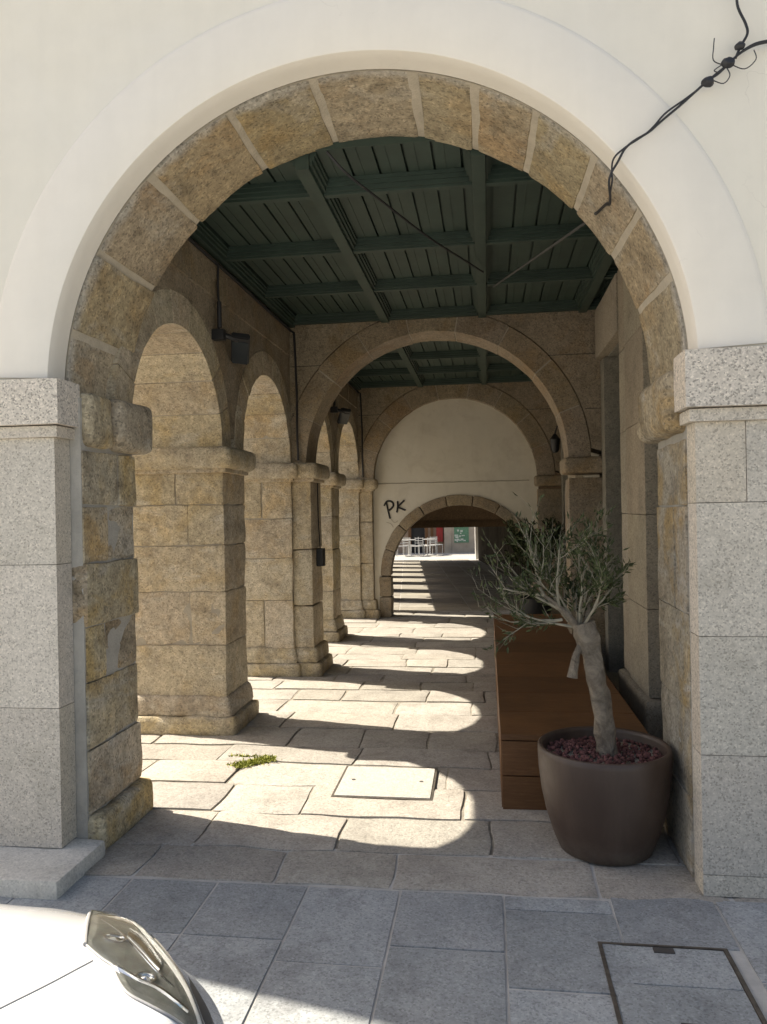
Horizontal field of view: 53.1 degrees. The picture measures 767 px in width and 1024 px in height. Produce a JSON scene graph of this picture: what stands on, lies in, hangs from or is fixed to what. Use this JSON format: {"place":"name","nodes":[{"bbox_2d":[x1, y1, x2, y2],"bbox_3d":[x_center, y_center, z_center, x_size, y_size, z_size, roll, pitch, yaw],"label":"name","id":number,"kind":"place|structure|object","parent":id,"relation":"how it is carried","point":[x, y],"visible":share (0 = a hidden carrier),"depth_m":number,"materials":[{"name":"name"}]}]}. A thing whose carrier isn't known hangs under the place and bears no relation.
{"place":"outdoors","nodes":[
{"label":"outdoors","id":0,"kind":"place"},
{"bbox_2d":[0,843,766,1023],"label":"pavement","id":1,"kind":"structure","parent":0,"point":[552,944],"depth_m":3.30,"materials":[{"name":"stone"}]},
{"bbox_2d":[0,904,224,1023],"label":"parked car","id":2,"kind":"object","parent":1,"relation":"on","point":[59,966],"visible":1,"depth_m":1.73,"materials":[{"name":"white paint"}]},
{"bbox_2d":[0,0,766,899],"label":"arch facade","id":3,"kind":"structure","parent":1,"relation":"on","point":[140,140],"depth_m":4.05,"materials":[{"name":"beige paint"}]},
{"bbox_2d":[493,0,766,286],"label":"facade cable","id":4,"kind":"object","parent":3,"relation":"attached to","point":[725,63],"visible":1,"depth_m":3.62,"materials":[{"name":"black rubber"}]},
{"bbox_2d":[597,941,766,1023],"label":"inspection cover","id":5,"kind":"object","parent":1,"relation":"on","point":[672,984],"visible":0.98,"depth_m":2.96,"materials":[{"name":"stone"}]},
{"bbox_2d":[84,610,766,904],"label":"arcade paving","id":6,"kind":"structure","parent":0,"point":[259,807],"depth_m":4.98,"materials":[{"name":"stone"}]},
{"bbox_2d":[132,446,258,735],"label":"stone pillar","id":7,"kind":"structure","parent":6,"relation":"on","point":[189,532],"depth_m":6.57,"materials":[{"name":"stone"}]},
{"bbox_2d":[226,753,276,768],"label":"weeds","id":8,"kind":"object","parent":6,"relation":"on","point":[260,759],"visible":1,"depth_m":5.73,"materials":[{"name":"green plant"}]},
{"bbox_2d":[243,463,332,676],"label":"stone pillar","id":9,"kind":"structure","parent":6,"relation":"on","point":[283,584],"depth_m":8.81,"materials":[{"name":"stone"}]},
{"bbox_2d":[105,239,358,478],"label":"arcade wall","id":10,"kind":"structure","parent":9,"relation":"on","point":[182,377],"depth_m":6.53,"materials":[{"name":"stone"}]},
{"bbox_2d":[211,265,249,364],"bbox_3d":[-1.254,-1.673,6.563,0.290,0.749,0.506,-1,0,8],"label":"floodlight","id":11,"kind":"object","parent":10,"relation":"attached to","point":[240,347],"visible":1,"depth_m":6.42,"materials":[{"name":"black metal"}]},
{"bbox_2d":[188,237,298,460],"bbox_3d":[-1.276,-1.331,6.875,0.080,1.499,3.924,-1,0,8],"label":"wall cable","id":12,"kind":"object","parent":10,"relation":"attached to","point":[203,251],"depth_m":7.99,"materials":[{"name":"black rubber"}]},
{"bbox_2d":[330,399,350,424],"bbox_3d":[-0.607,-1.689,11.343,0.290,0.749,0.506,-1,0,8],"label":"floodlight","id":13,"kind":"object","parent":10,"relation":"attached to","point":[344,415],"visible":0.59,"depth_m":11.24,"materials":[{"name":"black metal"}]},
{"bbox_2d":[347,382,363,476],"bbox_3d":[-0.664,-1.346,11.393,0.080,1.498,4.068,-1,0,8],"label":"wall cable","id":14,"kind":"object","parent":10,"relation":"attached to","point":[361,428],"depth_m":13.38,"materials":[{"name":"black rubber"}]},
{"bbox_2d":[190,136,617,327],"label":"coffered ceiling","id":15,"kind":"structure","parent":10,"relation":"attached to","point":[318,236],"depth_m":6.21,"materials":[{"name":"green paint"}]},
{"bbox_2d":[326,151,483,272],"bbox_3d":[0.305,-2.149,5.730,0.119,0.214,2.349,-1,0,32],"label":"ceiling cable","id":16,"kind":"object","parent":15,"relation":"hanging from","point":[382,201],"visible":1,"depth_m":5.24,"materials":[{"name":"black rubber"}]},
{"bbox_2d":[348,341,531,389],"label":"coffered ceiling","id":17,"kind":"structure","parent":10,"relation":"attached to","point":[426,363],"depth_m":11.91,"materials":[{"name":"green paint"}]},
{"bbox_2d":[316,483,324,565],"bbox_3d":[-0.747,0.150,9.079,0.082,0.984,0.168,-1,0,8],"label":"electrical box","id":18,"kind":"object","parent":9,"relation":"attached to","point":[320,555],"visible":1,"depth_m":9.03,"materials":[{"name":"black plastic"}]},
{"bbox_2d":[317,472,347,641],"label":"stone pillar","id":19,"kind":"structure","parent":6,"relation":"on","point":[335,627],"depth_m":11.08,"materials":[{"name":"stone"}]},
{"bbox_2d":[339,479,380,618],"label":"stone pillar","id":20,"kind":"structure","parent":6,"relation":"on","point":[356,547],"depth_m":13.44,"materials":[{"name":"stone"}]},
{"bbox_2d":[331,766,437,800],"bbox_3d":[0.022,1.852,5.254,0.670,0.026,0.617,-1,0,8],"label":"inspection cover","id":21,"kind":"object","parent":6,"relation":"on","point":[387,783],"visible":1,"depth_m":5.21,"materials":[{"name":"metal"}]},
{"bbox_2d":[289,310,605,668],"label":"transverse arch","id":22,"kind":"structure","parent":6,"relation":"on","point":[551,355],"depth_m":8.51,"materials":[{"name":"stone"}]},
{"bbox_2d":[373,399,538,616],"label":"infill wall","id":23,"kind":"structure","parent":6,"relation":"on","point":[435,455],"depth_m":13.37,"materials":[{"name":"paint"}]},
{"bbox_2d":[357,377,563,613],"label":"transverse arch","id":24,"kind":"structure","parent":6,"relation":"on","point":[524,407],"depth_m":13.10,"materials":[{"name":"stone"}]},
{"bbox_2d":[520,595,551,613],"bbox_3d":[2.447,1.582,12.308,0.516,0.444,0.516,-1,0,8],"label":"plant pot","id":25,"kind":"object","parent":6,"relation":"on","point":[533,606],"visible":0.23,"depth_m":12.09,"materials":[{"name":"black plastic"}]},
{"bbox_2d":[502,517,564,590],"bbox_3d":[2.400,0.721,12.239,1.075,1.380,1.201,-1,0,8],"label":"shrub","id":26,"kind":"object","parent":25,"relation":"in","point":[517,550],"visible":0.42,"depth_m":12.21,"materials":[{"name":"green plant"}]},
{"bbox_2d":[494,614,647,809],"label":"wooden platform","id":27,"kind":"structure","parent":6,"relation":"on","point":[539,693],"depth_m":5.56,"materials":[{"name":"brown wood"}]},
{"bbox_2d":[538,726,672,865],"bbox_3d":[1.210,1.551,4.205,0.710,0.566,0.710,-1,0,8],"label":"plant pot","id":28,"kind":"object","parent":6,"relation":"on","point":[606,811],"visible":0.91,"depth_m":3.95,"materials":[{"name":"brown plastic"}]},
{"bbox_2d":[468,492,635,758],"bbox_3d":[0.932,0.623,4.212,0.881,1.486,0.693,-1,0,-17],"label":"olive tree","id":29,"kind":"object","parent":28,"relation":"in","point":[586,635],"visible":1,"depth_m":4.20,"materials":[{"name":"green plant"}]},
{"bbox_2d":[561,269,662,739],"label":"house wall","id":30,"kind":"structure","parent":6,"relation":"on","point":[629,475],"depth_m":6.46,"materials":[{"name":"paint"}]},
{"bbox_2d":[550,426,559,452],"bbox_3d":[2.822,-1.180,12.411,0.266,0.433,0.168,-1,0,29],"label":"wall lantern","id":31,"kind":"object","parent":30,"relation":"attached to","point":[555,442],"depth_m":12.38,"materials":[{"name":"black metal"}]},
{"bbox_2d":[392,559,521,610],"bbox_3d":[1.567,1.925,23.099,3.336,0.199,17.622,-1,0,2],"label":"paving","id":32,"kind":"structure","parent":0,"point":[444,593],"depth_m":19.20,"materials":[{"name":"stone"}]},
{"bbox_2d":[394,553,526,610],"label":"ground","id":33,"kind":"structure","parent":0,"point":[452,556],"depth_m":32.40,"materials":[{"name":"grey concrete"}]},
{"bbox_2d":[396,538,406,555],"bbox_3d":[0.815,1.603,35.046,0.432,0.840,0.420,-1,0,-9],"label":"cafe chair","id":34,"kind":"object","parent":33,"relation":"on","point":[402,546],"visible":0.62,"depth_m":34.89,"materials":[{"name":"silver metal"}]},
{"bbox_2d":[403,540,413,554],"bbox_3d":[1.206,1.604,36.005,0.432,0.840,0.420,-1,0,39],"label":"cafe chair","id":35,"kind":"object","parent":33,"relation":"on","point":[407,545],"visible":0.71,"depth_m":35.90,"materials":[{"name":"silver metal"}]},
{"bbox_2d":[403,539,415,555],"bbox_3d":[1.185,1.644,35.401,0.672,0.750,0.672,-1,0,8],"label":"cafe table","id":36,"kind":"object","parent":33,"relation":"on","point":[409,546],"visible":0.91,"depth_m":35.38,"materials":[{"name":"silver metal"}]},
{"bbox_2d":[411,538,423,555],"bbox_3d":[1.527,1.589,34.905,0.432,0.840,0.420,-1,0,31],"label":"cafe chair","id":37,"kind":"object","parent":33,"relation":"on","point":[415,546],"visible":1,"depth_m":34.97,"materials":[{"name":"silver metal"}]},
{"bbox_2d":[418,537,426,554],"bbox_3d":[1.839,1.595,36.221,0.420,0.840,0.432,-1,0,6],"label":"cafe chair","id":38,"kind":"object","parent":33,"relation":"on","point":[421,544],"visible":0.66,"depth_m":36.40,"materials":[{"name":"silver metal"}]},
{"bbox_2d":[397,527,451,553],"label":"cafe building","id":39,"kind":"structure","parent":33,"relation":"on","point":[442,536],"depth_m":38.24,"materials":[{"name":"grey stone"}]},
{"bbox_2d":[411,528,424,552],"bbox_3d":[1.741,1.528,38.595,0.684,1.981,0.060,-1,0,2],"label":"doorway","id":40,"kind":"structure","parent":39,"relation":"in","point":[415,532],"depth_m":38.56,"materials":[{"name":"black plastic"}]},
{"bbox_2d":[423,539,434,554],"bbox_3d":[2.159,1.631,35.852,0.672,0.750,0.672,-1,0,8],"label":"cafe table","id":41,"kind":"object","parent":33,"relation":"on","point":[429,546],"visible":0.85,"depth_m":35.73,"materials":[{"name":"silver metal"}]},
{"bbox_2d":[424,537,435,555],"bbox_3d":[2.138,1.580,35.258,0.432,0.840,0.420,-1,0,-19],"label":"cafe chair","id":42,"kind":"object","parent":33,"relation":"on","point":[427,545],"visible":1,"depth_m":35.10,"materials":[{"name":"silver metal"}]},
{"bbox_2d":[430,537,442,553],"bbox_3d":[2.512,1.583,36.317,0.432,0.840,0.420,-1,0,-38],"label":"cafe chair","id":43,"kind":"object","parent":33,"relation":"on","point":[436,544],"visible":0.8,"depth_m":36.33,"materials":[{"name":"silver metal"}]},
{"bbox_2d":[451,527,474,552],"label":"beige wall","id":44,"kind":"structure","parent":33,"relation":"on","point":[462,539],"depth_m":37.85,"materials":[{"name":"paint"}]},
{"bbox_2d":[373,472,560,587],"bbox_3d":[2.099,0.149,23.114,4.872,4.375,17.736,-1,0,2],"label":"arcade","id":45,"kind":"object","parent":33,"relation":"on","point":[491,525],"visible":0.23,"depth_m":14.40,"materials":[{"name":"brown stone"}]}
]}

